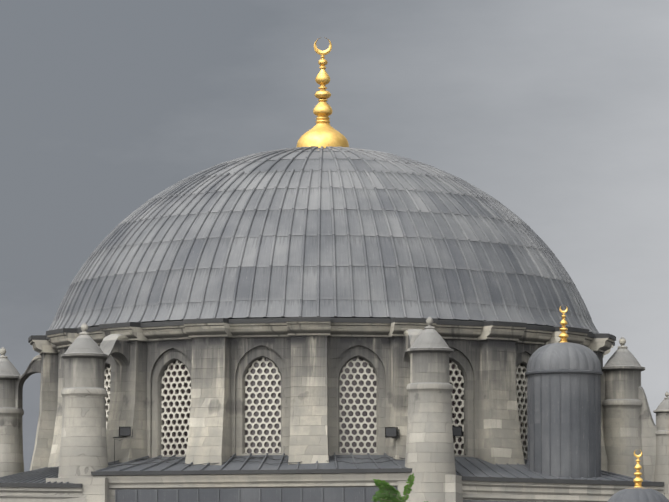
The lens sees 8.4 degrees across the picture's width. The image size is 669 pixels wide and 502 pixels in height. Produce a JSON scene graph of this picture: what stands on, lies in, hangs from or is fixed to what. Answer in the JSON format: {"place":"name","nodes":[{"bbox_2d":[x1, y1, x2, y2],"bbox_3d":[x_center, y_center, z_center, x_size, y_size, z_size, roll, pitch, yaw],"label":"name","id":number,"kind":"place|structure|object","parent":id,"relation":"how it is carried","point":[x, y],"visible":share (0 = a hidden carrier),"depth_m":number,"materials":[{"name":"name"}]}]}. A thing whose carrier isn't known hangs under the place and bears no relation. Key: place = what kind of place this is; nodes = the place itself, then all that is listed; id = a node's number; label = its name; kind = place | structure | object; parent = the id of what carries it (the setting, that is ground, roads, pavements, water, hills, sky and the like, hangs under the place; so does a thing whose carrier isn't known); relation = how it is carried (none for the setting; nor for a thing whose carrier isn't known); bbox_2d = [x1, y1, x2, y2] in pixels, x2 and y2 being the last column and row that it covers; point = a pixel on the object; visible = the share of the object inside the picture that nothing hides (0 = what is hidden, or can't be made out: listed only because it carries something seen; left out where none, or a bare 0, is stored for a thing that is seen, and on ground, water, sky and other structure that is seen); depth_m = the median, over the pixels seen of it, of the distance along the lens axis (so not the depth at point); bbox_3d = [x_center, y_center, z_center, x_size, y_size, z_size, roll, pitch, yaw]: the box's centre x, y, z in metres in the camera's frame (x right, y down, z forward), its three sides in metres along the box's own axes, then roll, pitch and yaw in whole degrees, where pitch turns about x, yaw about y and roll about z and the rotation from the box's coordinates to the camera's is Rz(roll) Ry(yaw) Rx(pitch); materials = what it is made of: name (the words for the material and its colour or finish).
{"place":"outdoors","nodes":[
{"label":"outdoors","id":0,"kind":"place"},
{"bbox_2d":[0,317,663,487],"bbox_3d":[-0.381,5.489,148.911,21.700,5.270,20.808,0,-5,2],"label":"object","id":1,"kind":"object","parent":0,"point":[292,319],"visible":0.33,"depth_m":140.55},
{"bbox_2d":[0,317,668,501],"bbox_3d":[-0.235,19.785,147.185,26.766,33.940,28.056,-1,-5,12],"label":"stone wall","id":2,"kind":"structure","parent":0,"point":[408,362],"depth_m":141.17,"materials":[{"name":"stone"}]},
{"bbox_2d":[104,357,527,457],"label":"window lattices","id":3,"kind":"object","parent":2,"relation":"attached to","point":[107,376],"depth_m":141.51,"materials":[{"name":"beige stone"}]},
{"bbox_2d":[105,358,527,455],"bbox_3d":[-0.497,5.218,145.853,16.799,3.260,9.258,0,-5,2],"label":"window glass","id":4,"kind":"object","parent":3,"relation":"in","point":[343,401],"depth_m":141.43,"materials":[{"name":"black glass"}]},
{"bbox_2d":[43,146,606,335],"bbox_3d":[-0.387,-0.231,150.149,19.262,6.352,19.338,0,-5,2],"label":"dome lead sheets","id":5,"kind":"object","parent":2,"relation":"on","point":[334,232],"visible":0.96,"depth_m":143.71,"materials":[{"name":"grey metal"}]},
{"bbox_2d":[0,342,668,501],"bbox_3d":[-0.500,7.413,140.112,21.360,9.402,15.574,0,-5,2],"label":"lead roof","id":6,"kind":"structure","parent":2,"relation":"on","point":[563,410],"depth_m":140.67,"materials":[{"name":"grey metal"}]},
{"bbox_2d":[108,426,461,466],"bbox_3d":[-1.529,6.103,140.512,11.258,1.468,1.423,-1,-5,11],"label":"floodlights","id":7,"kind":"object","parent":6,"relation":"attached to","point":[125,432],"visible":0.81,"depth_m":140.30,"materials":[{"name":"black metal"}]},
{"bbox_2d":[297,37,642,488],"bbox_3d":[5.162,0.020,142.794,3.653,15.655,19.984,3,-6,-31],"label":"gold finials","id":8,"kind":"object","parent":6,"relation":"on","point":[323,133],"visible":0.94,"depth_m":150.07,"materials":[{"name":"gold metal"}]},
{"bbox_2d":[0,0,668,471],"label":"sky","id":9,"kind":"structure","parent":0,"point":[557,111],"materials":[{"name":"grey"}]},
{"bbox_2d":[371,473,427,501],"bbox_3d":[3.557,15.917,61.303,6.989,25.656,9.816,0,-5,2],"label":"tree","id":10,"kind":"object","parent":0,"point":[381,491],"depth_m":61.27,"materials":[{"name":"green plant"}]}
]}

